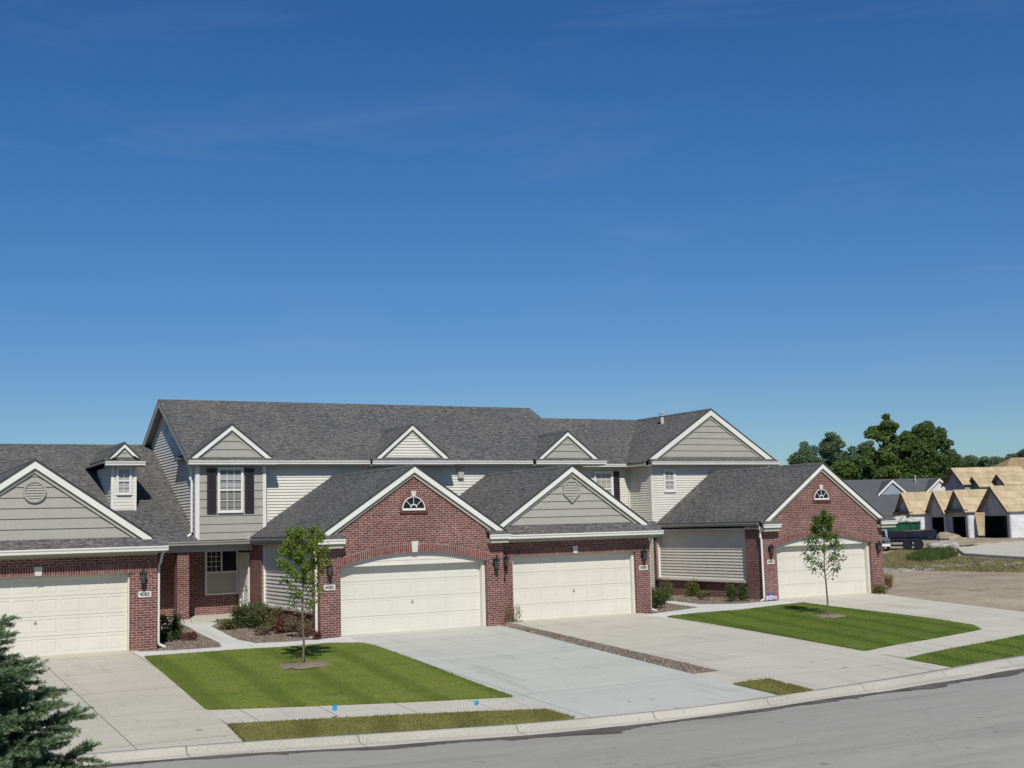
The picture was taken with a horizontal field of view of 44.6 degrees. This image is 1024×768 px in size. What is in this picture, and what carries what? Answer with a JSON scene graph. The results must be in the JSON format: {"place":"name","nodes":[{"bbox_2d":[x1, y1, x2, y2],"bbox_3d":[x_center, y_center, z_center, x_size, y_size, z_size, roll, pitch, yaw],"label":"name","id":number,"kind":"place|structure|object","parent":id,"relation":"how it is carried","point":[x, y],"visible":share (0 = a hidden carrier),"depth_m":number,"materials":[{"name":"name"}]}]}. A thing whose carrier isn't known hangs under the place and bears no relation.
{"place":"outdoors","nodes":[
{"label":"outdoors","id":0,"kind":"place"},
{"bbox_2d":[1,650,242,754],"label":"driveway","id":1,"kind":"structure","parent":0,"point":[134,699],"depth_m":26.62,"materials":[{"name":"grey concrete"}]},
{"bbox_2d":[135,621,361,657],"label":"path","id":2,"kind":"structure","parent":0,"point":[221,638],"depth_m":36.12,"materials":[{"name":"concrete"}]},
{"bbox_2d":[144,642,511,709],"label":"lawn","id":3,"kind":"structure","parent":0,"point":[221,706],"depth_m":29.55,"materials":[{"name":"green plant"}]},
{"bbox_2d":[274,523,332,662],"bbox_3d":[-5.344,5.365,31.893,1.551,3.616,1.422,-6,-8,34],"label":"young tree","id":4,"kind":"object","parent":3,"relation":"on","point":[298,556],"visible":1,"depth_m":31.89,"materials":[{"name":"green plant"}]},
{"bbox_2d":[278,661,331,669],"bbox_3d":[-5.258,7.129,31.716,1.608,0.110,1.292,2,-7,-28],"label":"mulch ring","id":5,"kind":"object","parent":3,"relation":"on","point":[300,665],"visible":0.99,"depth_m":31.47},
{"bbox_2d":[206,697,542,725],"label":"sidewalk","id":6,"kind":"structure","parent":0,"point":[227,716],"depth_m":25.92,"materials":[{"name":"concrete"}]},
{"bbox_2d":[0,0,1023,464],"label":"sky","id":7,"kind":"structure","parent":0,"point":[794,222],"materials":[{"name":"blue"}]},
{"bbox_2d":[341,625,775,718],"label":"driveway","id":8,"kind":"structure","parent":0,"point":[571,679],"depth_m":30.64,"materials":[{"name":"grey concrete"}]},
{"bbox_2d":[105,672,1023,767],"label":"road","id":9,"kind":"structure","parent":0,"point":[978,723],"depth_m":21.86,"materials":[{"name":"grey asphalt"}]},
{"bbox_2d":[74,668,1023,767],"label":"gutter stain","id":10,"kind":"object","parent":9,"relation":"on","point":[610,730],"visible":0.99,"depth_m":24.11,"materials":[{"name":"concrete"}]},
{"bbox_2d":[645,600,796,616],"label":"path","id":11,"kind":"structure","parent":0,"point":[698,608],"depth_m":46.04,"materials":[{"name":"concrete"}]},
{"bbox_2d":[506,613,950,689],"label":"driveway","id":12,"kind":"structure","parent":0,"point":[731,655],"depth_m":34.20,"materials":[{"name":"grey concrete"}]},
{"bbox_2d":[667,602,979,650],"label":"lawn","id":13,"kind":"structure","parent":0,"point":[840,636],"depth_m":40.18,"materials":[{"name":"green plant"}]},
{"bbox_2d":[800,506,847,614],"bbox_3d":[10.801,6.119,43.135,1.626,3.792,1.576,-4,-7,19],"label":"young tree","id":14,"kind":"object","parent":13,"relation":"on","point":[826,520],"visible":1,"depth_m":43.19,"materials":[{"name":"green plant"}]},
{"bbox_2d":[814,613,846,617],"bbox_3d":[10.924,7.975,42.998,1.556,0.110,1.250,2,-7,-28],"label":"mulch ring","id":15,"kind":"object","parent":13,"relation":"on","point":[830,615],"visible":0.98,"depth_m":42.71,"materials":[{"name":"brown wood"}]},
{"bbox_2d":[776,593,1023,632],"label":"driveway","id":16,"kind":"structure","parent":0,"point":[996,620],"depth_m":45.84,"materials":[{"name":"concrete"}]},
{"bbox_2d":[865,630,1023,658],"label":"sidewalk","id":17,"kind":"structure","parent":0,"point":[906,650],"depth_m":35.86,"materials":[{"name":"concrete"}]},
{"bbox_2d":[883,540,1023,611],"bbox_3d":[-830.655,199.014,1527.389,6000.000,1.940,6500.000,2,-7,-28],"label":"ground","id":18,"kind":"structure","parent":0,"point":[1001,590],"depth_m":55.52,"materials":[{"name":"beige soil"}]},
{"bbox_2d":[0,442,197,657],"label":"townhouse","id":19,"kind":"structure","parent":18,"relation":"on","point":[88,532],"depth_m":34.58,"materials":[{"name":"brick"}]},
{"bbox_2d":[0,575,126,657],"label":"garage door","id":20,"kind":"structure","parent":19,"relation":"in","point":[85,614],"depth_m":34.24,"materials":[{"name":"paint"}]},
{"bbox_2d":[116,467,131,494],"bbox_3d":[-13.496,3.368,43.415,0.520,0.990,0.090,2,-7,-28],"label":"window","id":21,"kind":"structure","parent":19,"relation":"in","point":[118,481],"depth_m":43.42,"materials":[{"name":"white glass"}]},
{"bbox_2d":[140,568,146,586],"bbox_3d":[-10.329,5.419,34.949,0.210,0.540,0.261,2,-7,-28],"label":"wall lantern","id":22,"kind":"object","parent":19,"relation":"attached to","point":[143,575],"depth_m":34.87,"materials":[{"name":"black metal"}]},
{"bbox_2d":[138,591,150,597],"bbox_3d":[-10.307,5.900,35.025,0.360,0.170,0.038,2,-7,-28],"label":"house number plate","id":23,"kind":"object","parent":19,"relation":"attached to","point":[141,594],"visible":1,"depth_m":35.01,"materials":[{"name":"stone"}]},
{"bbox_2d":[139,624,220,651],"bbox_3d":[-10.037,7.748,37.822,3.700,0.405,8.700,2,-7,-28],"label":"mulch bed","id":24,"kind":"object","parent":18,"relation":"on","point":[184,648],"visible":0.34,"depth_m":36.31,"materials":[{"name":"brown wood"}]},
{"bbox_2d":[160,610,186,641],"bbox_3d":[-10.282,7.206,37.252,1.112,0.928,1.122,-4,-7,18],"label":"shrub","id":25,"kind":"object","parent":24,"relation":"on","point":[175,628],"visible":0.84,"depth_m":37.20,"materials":[{"name":"green plant"}]},
{"bbox_2d":[180,631,197,640],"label":"shrub","id":26,"kind":"object","parent":24,"relation":"on","point":[192,635],"visible":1,"depth_m":37.13,"materials":[{"name":"red plant"}]},
{"bbox_2d":[150,625,328,650],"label":"mulch chips","id":27,"kind":"object","parent":24,"relation":"on","point":[181,644],"visible":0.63,"depth_m":37.19,"materials":[{"name":"brown wood"}]},
{"bbox_2d":[212,619,335,642],"bbox_3d":[-7.991,7.887,39.604,3.000,0.395,9.500,2,-7,-28],"label":"mulch bed","id":28,"kind":"object","parent":18,"relation":"on","point":[274,636],"visible":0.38,"depth_m":38.20,"materials":[{"name":"brown wood"}]},
{"bbox_2d":[214,617,242,629],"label":"shrub","id":29,"kind":"object","parent":28,"relation":"on","point":[227,623],"visible":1,"depth_m":39.42,"materials":[{"name":"green plant"}]},
{"bbox_2d":[228,598,269,628],"bbox_3d":[-8.434,7.362,40.054,1.468,0.950,1.403,2,-7,-28],"label":"shrub","id":30,"kind":"object","parent":28,"relation":"on","point":[239,616],"visible":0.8,"depth_m":39.80,"materials":[{"name":"green plant"}]},
{"bbox_2d":[252,624,270,635],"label":"shrub","id":31,"kind":"object","parent":28,"relation":"on","point":[262,631],"visible":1,"depth_m":38.25,"materials":[{"name":"green plant"}]},
{"bbox_2d":[248,603,285,630],"bbox_3d":[-7.690,7.359,39.391,1.209,0.888,1.137,2,-7,-28],"label":"shrub","id":32,"kind":"object","parent":28,"relation":"on","point":[265,619],"visible":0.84,"depth_m":39.43,"materials":[{"name":"green plant"}]},
{"bbox_2d":[273,613,295,633],"bbox_3d":[-7.031,7.430,38.727,0.804,0.650,0.871,-3,-7,12],"label":"shrub","id":33,"kind":"object","parent":28,"relation":"on","point":[279,626],"visible":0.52,"depth_m":38.59,"materials":[{"name":"red plant"}]},
{"bbox_2d":[280,614,313,636],"bbox_3d":[-6.456,7.295,37.711,1.080,0.761,1.173,0,-7,-17],"label":"shrub","id":34,"kind":"object","parent":28,"relation":"on","point":[296,624],"visible":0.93,"depth_m":37.58,"materials":[{"name":"brown plant"}]},
{"bbox_2d":[310,630,324,639],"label":"shrub","id":35,"kind":"object","parent":28,"relation":"on","point":[316,635],"visible":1,"depth_m":36.69,"materials":[{"name":"red plant"}]},
{"bbox_2d":[142,399,510,638],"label":"townhouse","id":36,"kind":"structure","parent":18,"relation":"on","point":[413,546],"depth_m":42.56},
{"bbox_2d":[205,550,238,594],"bbox_3d":[-10.341,6.698,44.458,1.200,1.580,0.060,2,-7,-28],"label":"window","id":37,"kind":"structure","parent":36,"relation":"in","point":[221,567],"depth_m":44.46,"materials":[{"name":"plastic"}]},
{"bbox_2d":[217,467,243,512],"bbox_3d":[-9.726,3.662,43.130,0.900,1.580,0.090,2,-7,-28],"label":"window","id":38,"kind":"structure","parent":36,"relation":"in","point":[237,476],"depth_m":43.16,"materials":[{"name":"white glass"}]},
{"bbox_2d":[239,552,249,606],"bbox_3d":[-9.466,7.070,44.130,0.130,2.200,1.180,2,-7,-28],"label":"entry door","id":39,"kind":"structure","parent":36,"relation":"in","point":[244,558],"depth_m":44.16,"materials":[{"name":"beige metal"}]},
{"bbox_2d":[326,564,332,578],"bbox_3d":[-5.466,5.559,37.346,0.210,0.540,0.261,2,-7,-28],"label":"wall lantern","id":40,"kind":"object","parent":36,"relation":"attached to","point":[329,568],"depth_m":37.26,"materials":[{"name":"black metal"}]},
{"bbox_2d":[324,584,334,590],"bbox_3d":[-5.469,6.099,37.402,0.360,0.170,0.038,2,-7,-28],"label":"house number plate","id":41,"kind":"object","parent":36,"relation":"attached to","point":[329,587],"visible":1,"depth_m":37.39,"materials":[{"name":"stone"}]},
{"bbox_2d":[340,562,480,635],"bbox_3d":[-3.126,6.646,39.009,4.960,2.150,0.095,2,-7,-28],"label":"garage door","id":42,"kind":"structure","parent":36,"relation":"in","point":[411,597],"depth_m":38.95,"materials":[{"name":"paint"}]},
{"bbox_2d":[399,491,428,513],"bbox_3d":[-3.070,3.694,39.008,1.020,0.710,0.049,2,-7,-28],"label":"arched window","id":43,"kind":"structure","parent":36,"relation":"in","point":[413,500],"depth_m":39.00,"materials":[{"name":"white glass"}]},
{"bbox_2d":[493,555,499,570],"bbox_3d":[-0.503,5.748,40.020,0.210,0.540,0.261,2,-7,-28],"label":"wall lantern","id":44,"kind":"object","parent":36,"relation":"attached to","point":[496,560],"depth_m":39.94,"materials":[{"name":"black metal"}]},
{"bbox_2d":[363,404,663,621],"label":"townhouse","id":45,"kind":"structure","parent":18,"relation":"on","point":[577,543],"depth_m":43.66,"materials":[{"name":"grey"}]},
{"bbox_2d":[503,553,508,569],"bbox_3d":[-0.204,5.876,41.312,0.210,0.540,0.261,2,-7,-28],"label":"wall lantern","id":46,"kind":"object","parent":45,"relation":"attached to","point":[506,560],"depth_m":41.23,"materials":[{"name":"black metal"}]},
{"bbox_2d":[513,553,630,620],"bbox_3d":[2.107,6.943,42.882,4.860,2.150,0.095,2,-7,-28],"label":"garage door","id":47,"kind":"structure","parent":45,"relation":"in","point":[549,587],"depth_m":42.83,"materials":[{"name":"paint"}]},
{"bbox_2d":[641,547,646,561],"bbox_3d":[4.651,6.012,43.934,0.210,0.540,0.261,2,-7,-28],"label":"wall lantern","id":48,"kind":"object","parent":45,"relation":"attached to","point":[644,553],"depth_m":43.85,"materials":[{"name":"black metal"}]},
{"bbox_2d":[226,678,812,740],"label":"verge grass","id":49,"kind":"structure","parent":18,"relation":"on","point":[451,715],"depth_m":24.58,"materials":[{"name":"green plant"}]},
{"bbox_2d":[55,655,1023,765],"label":"kerb","id":50,"kind":"structure","parent":18,"relation":"on","point":[566,725],"depth_m":24.41,"materials":[{"name":"concrete"}]},
{"bbox_2d":[505,623,717,673],"bbox_3d":[2.019,7.536,35.891,0.881,0.638,11.987,2,-7,-27],"label":"mulch bed","id":51,"kind":"object","parent":18,"relation":"on","point":[555,635],"visible":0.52,"depth_m":34.07,"materials":[{"name":"brown wood"}]},
{"bbox_2d":[505,603,522,622],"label":"climbing plant","id":52,"kind":"object","parent":51,"relation":"on","point":[516,613],"visible":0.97,"depth_m":41.08,"materials":[{"name":"green plant"}]},
{"bbox_2d":[647,595,765,613],"bbox_3d":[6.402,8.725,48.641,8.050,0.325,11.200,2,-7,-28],"label":"mulch bed","id":53,"kind":"object","parent":18,"relation":"on","point":[653,612],"visible":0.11,"depth_m":48.45,"materials":[{"name":"brown wood"}]},
{"bbox_2d":[651,584,672,608],"bbox_3d":[5.339,7.827,46.061,1.153,0.968,1.024,-6,-8,36],"label":"shrub","id":54,"kind":"object","parent":53,"relation":"on","point":[659,597],"visible":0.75,"depth_m":45.90,"materials":[{"name":"green plant"}]},
{"bbox_2d":[656,578,676,599],"bbox_3d":[6.295,8.393,51.116,0.845,0.908,0.814,2,-7,-28],"label":"shrub","id":55,"kind":"object","parent":53,"relation":"on","point":[665,585],"visible":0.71,"depth_m":51.12,"materials":[{"name":"green plant"}]},
{"bbox_2d":[685,578,701,596],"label":"shrub","id":56,"kind":"object","parent":53,"relation":"on","point":[693,586],"visible":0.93,"depth_m":52.49,"materials":[{"name":"green plant"}]},
{"bbox_2d":[693,590,712,599],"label":"shrub","id":57,"kind":"object","parent":53,"relation":"on","point":[705,594],"visible":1,"depth_m":49.85,"materials":[{"name":"green plant"}]},
{"bbox_2d":[725,581,749,601],"bbox_3d":[8.759,8.079,48.767,1.129,0.876,0.932,-2,-7,8],"label":"shrub","id":58,"kind":"object","parent":53,"relation":"on","point":[742,590],"visible":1,"depth_m":48.62,"materials":[{"name":"green plant"}]},
{"bbox_2d":[764,592,777,600],"bbox_3d":[10.191,8.328,49.012,0.579,0.328,0.406,2,-7,-28],"label":"plastic bag","id":59,"kind":"object","parent":53,"relation":"on","point":[770,596],"visible":1,"depth_m":48.89,"materials":[{"name":"white plastic"}]},
{"bbox_2d":[533,408,897,600],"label":"townhouse","id":60,"kind":"structure","parent":18,"relation":"on","point":[719,500],"depth_m":53.10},
{"bbox_2d":[593,471,613,495],"bbox_3d":[4.169,4.760,56.582,1.020,1.620,0.060,2,-7,-28],"label":"window","id":61,"kind":"structure","parent":60,"relation":"in","point":[595,472],"depth_m":56.74,"materials":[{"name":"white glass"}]},
{"bbox_2d":[663,469,675,491],"bbox_3d":[7.085,4.353,56.175,0.660,1.040,0.090,2,-7,-28],"label":"window","id":62,"kind":"structure","parent":60,"relation":"in","point":[664,470],"depth_m":56.18,"materials":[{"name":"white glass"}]},
{"bbox_2d":[768,543,773,556],"bbox_3d":[10.214,6.536,49.183,0.210,0.540,0.261,2,-7,-28],"label":"wall lantern","id":63,"kind":"object","parent":60,"relation":"attached to","point":[771,548],"depth_m":49.10,"materials":[{"name":"black metal"}]},
{"bbox_2d":[776,543,865,597],"bbox_3d":[12.569,7.564,50.863,5.040,2.150,0.095,2,-7,-28],"label":"garage door","id":64,"kind":"structure","parent":60,"relation":"in","point":[794,579],"depth_m":50.76,"materials":[{"name":"paint"}]},
{"bbox_2d":[812,485,830,501],"bbox_3d":[12.612,4.463,50.873,1.020,0.710,0.049,2,-7,-28],"label":"arched window","id":65,"kind":"structure","parent":60,"relation":"in","point":[820,493],"depth_m":50.87,"materials":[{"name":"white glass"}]},
{"bbox_2d":[734,679,811,694],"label":"verge","id":66,"kind":"structure","parent":18,"relation":"on","point":[777,687],"depth_m":28.39,"materials":[{"name":"green plant"}]},
{"bbox_2d":[786,441,830,466],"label":"tree","id":67,"kind":"object","parent":18,"relation":"on","point":[803,454],"visible":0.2,"depth_m":247.87,"materials":[{"name":"green plant"}]},
{"bbox_2d":[806,431,849,466],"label":"tree","id":68,"kind":"object","parent":18,"relation":"on","point":[828,447],"visible":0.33,"depth_m":248.03,"materials":[{"name":"green plant"}]},
{"bbox_2d":[830,459,860,479],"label":"tree","id":69,"kind":"object","parent":18,"relation":"on","point":[845,470],"visible":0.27,"depth_m":213.09,"materials":[{"name":"green plant"}]},
{"bbox_2d":[829,444,867,479],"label":"tree","id":70,"kind":"object","parent":18,"relation":"on","point":[854,457],"visible":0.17,"depth_m":228.47,"materials":[{"name":"green plant"}]},
{"bbox_2d":[855,440,875,453],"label":"tree","id":71,"kind":"object","parent":18,"relation":"on","point":[862,447],"visible":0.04,"depth_m":234.56,"materials":[{"name":"green plant"}]},
{"bbox_2d":[858,446,880,479],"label":"tree","id":72,"kind":"object","parent":18,"relation":"on","point":[868,473],"visible":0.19,"depth_m":213.37,"materials":[{"name":"green plant"}]},
{"bbox_2d":[871,582,888,593],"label":"shrub","id":73,"kind":"object","parent":18,"relation":"on","point":[879,589],"visible":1,"depth_m":51.34,"materials":[{"name":"green plant"}]},
{"bbox_2d":[858,413,913,478],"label":"tree","id":74,"kind":"object","parent":18,"relation":"on","point":[882,432],"visible":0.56,"depth_m":203.38,"materials":[{"name":"green plant"}]},
{"bbox_2d":[881,529,890,549],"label":"pickup truck","id":75,"kind":"object","parent":18,"relation":"on","point":[886,541],"visible":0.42,"depth_m":105.49,"materials":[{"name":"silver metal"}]},
{"bbox_2d":[884,573,894,587],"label":"shrub","id":76,"kind":"object","parent":18,"relation":"on","point":[888,580],"visible":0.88,"depth_m":55.23,"materials":[{"name":"brown plant"}]},
{"bbox_2d":[844,475,944,516],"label":"distant house","id":77,"kind":"structure","parent":18,"relation":"on","point":[881,496],"depth_m":156.88,"materials":[{"name":"grey"}]},
{"bbox_2d":[881,515,921,542],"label":"dumpster","id":78,"kind":"object","parent":18,"relation":"on","point":[905,523],"visible":0.52,"depth_m":111.31,"materials":[{"name":"green paint"}]},
{"bbox_2d":[885,430,928,478],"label":"tree","id":79,"kind":"object","parent":18,"relation":"on","point":[914,452],"visible":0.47,"depth_m":203.58,"materials":[{"name":"green plant"}]},
{"bbox_2d":[893,492,931,537],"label":"unfinished garage","id":80,"kind":"structure","parent":18,"relation":"on","point":[912,504],"depth_m":141.95,"materials":[{"name":"brown wood"}]},
{"bbox_2d":[888,529,948,549],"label":"flatbed trailer","id":81,"kind":"object","parent":18,"relation":"on","point":[907,537],"visible":1,"depth_m":105.24,"materials":[{"name":"blue paint"}]},
{"bbox_2d":[903,545,958,561],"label":"weeds","id":82,"kind":"object","parent":18,"relation":"on","point":[927,553],"visible":0.89,"depth_m":90.60,"materials":[{"name":"green plant"}]},
{"bbox_2d":[908,420,957,481],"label":"tree","id":83,"kind":"object","parent":18,"relation":"on","point":[932,436],"visible":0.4,"depth_m":207.66,"materials":[{"name":"green plant"}]},
{"bbox_2d":[925,490,952,534],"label":"unfinished garage","id":84,"kind":"structure","parent":18,"relation":"on","point":[939,518],"depth_m":138.85,"materials":[{"name":"brown wood"}]},
{"bbox_2d":[928,540,959,549],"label":"dirt mound","id":85,"kind":"object","parent":18,"relation":"on","point":[951,543],"visible":0.4,"depth_m":103.22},
{"bbox_2d":[940,450,960,473],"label":"tree","id":86,"kind":"object","parent":18,"relation":"on","point":[957,464],"visible":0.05,"depth_m":214.17,"materials":[{"name":"green plant"}]},
{"bbox_2d":[936,532,966,540],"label":"dirt mound","id":87,"kind":"object","parent":18,"relation":"on","point":[946,535],"visible":0.3,"depth_m":111.24,"materials":[{"name":"beige soil"}]},
{"bbox_2d":[884,561,1020,571],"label":"stones","id":88,"kind":"object","parent":18,"relation":"on","point":[899,570],"visible":0.45,"depth_m":73.14,"materials":[{"name":"grey stone"}]},
{"bbox_2d":[883,548,1023,571],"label":"weeds","id":89,"kind":"object","parent":18,"relation":"on","point":[895,559],"visible":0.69,"depth_m":77.92,"materials":[{"name":"green plant"}]},
{"bbox_2d":[906,634,1023,666],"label":"verge","id":90,"kind":"structure","parent":18,"relation":"on","point":[975,654],"depth_m":33.45,"materials":[{"name":"green plant"}]},
{"bbox_2d":[944,489,986,537],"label":"unfinished garage","id":91,"kind":"structure","parent":18,"relation":"on","point":[962,507],"depth_m":133.89,"materials":[{"name":"brown wood"}]},
{"bbox_2d":[953,453,977,466],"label":"tree","id":92,"kind":"object","parent":18,"relation":"on","point":[973,460],"visible":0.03,"depth_m":258.54,"materials":[{"name":"green plant"}]},
{"bbox_2d":[958,458,977,467],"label":"tree","id":93,"kind":"object","parent":18,"relation":"on","point":[966,462],"visible":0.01,"depth_m":238.02,"materials":[{"name":"green plant"}]},
{"bbox_2d":[927,538,1023,545],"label":"dirt mound","id":94,"kind":"object","parent":18,"relation":"on","point":[971,541],"visible":0.4,"depth_m":108.96,"materials":[{"name":"beige soil"}]},
{"bbox_2d":[941,466,1023,490],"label":"unfinished house","id":95,"kind":"structure","parent":18,"relation":"on","point":[957,478],"depth_m":149.56,"materials":[{"name":"brown wood"}]},
{"bbox_2d":[969,476,997,488],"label":"unfinished dormer","id":96,"kind":"object","parent":95,"relation":"attached to","point":[982,482],"visible":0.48,"depth_m":146.20,"materials":[{"name":"brown wood"}]},
{"bbox_2d":[992,473,1023,485],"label":"unfinished dormer","id":97,"kind":"object","parent":95,"relation":"attached to","point":[1009,479],"visible":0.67,"depth_m":144.32,"materials":[{"name":"brown wood"}]},
{"bbox_2d":[975,456,994,466],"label":"tree","id":98,"kind":"object","parent":18,"relation":"on","point":[982,461],"visible":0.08,"depth_m":260.32,"materials":[{"name":"green plant"}]},
{"bbox_2d":[957,541,1023,559],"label":"concrete pad","id":99,"kind":"object","parent":18,"relation":"on","point":[1010,550],"visible":0.71,"depth_m":97.51,"materials":[{"name":"grey concrete"}]},
{"bbox_2d":[985,456,1005,464],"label":"tree","id":100,"kind":"object","parent":18,"relation":"on","point":[994,460],"visible":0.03,"depth_m":266.38,"materials":[{"name":"green plant"}]},
{"bbox_2d":[976,485,1023,537],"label":"unfinished garage","id":101,"kind":"structure","parent":18,"relation":"on","point":[1001,507],"depth_m":128.24,"materials":[{"name":"brown wood"}]},
{"bbox_2d":[975,513,984,535],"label":"plywood sheet","id":102,"kind":"object","parent":101,"relation":"attached to","point":[980,520],"visible":1,"depth_m":129.36,"materials":[{"name":"beige wood"}]},
{"bbox_2d":[993,457,1023,468],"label":"unfinished house","id":103,"kind":"structure","parent":18,"relation":"on","point":[1018,461],"depth_m":163.54,"materials":[{"name":"brown wood"}]},
{"bbox_2d":[1013,448,1023,457],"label":"tree","id":104,"kind":"object","parent":18,"relation":"on","point":[1020,453],"visible":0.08,"depth_m":261.28,"materials":[{"name":"green plant"}]},
{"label":"lawn near side","id":105,"kind":"structure","parent":0,"visible":0},
{"bbox_2d":[0,614,111,767],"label":"spruce tree","id":106,"kind":"object","parent":105,"relation":"on","point":[22,745],"visible":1,"depth_m":8.77,"materials":[{"name":"green plant"}]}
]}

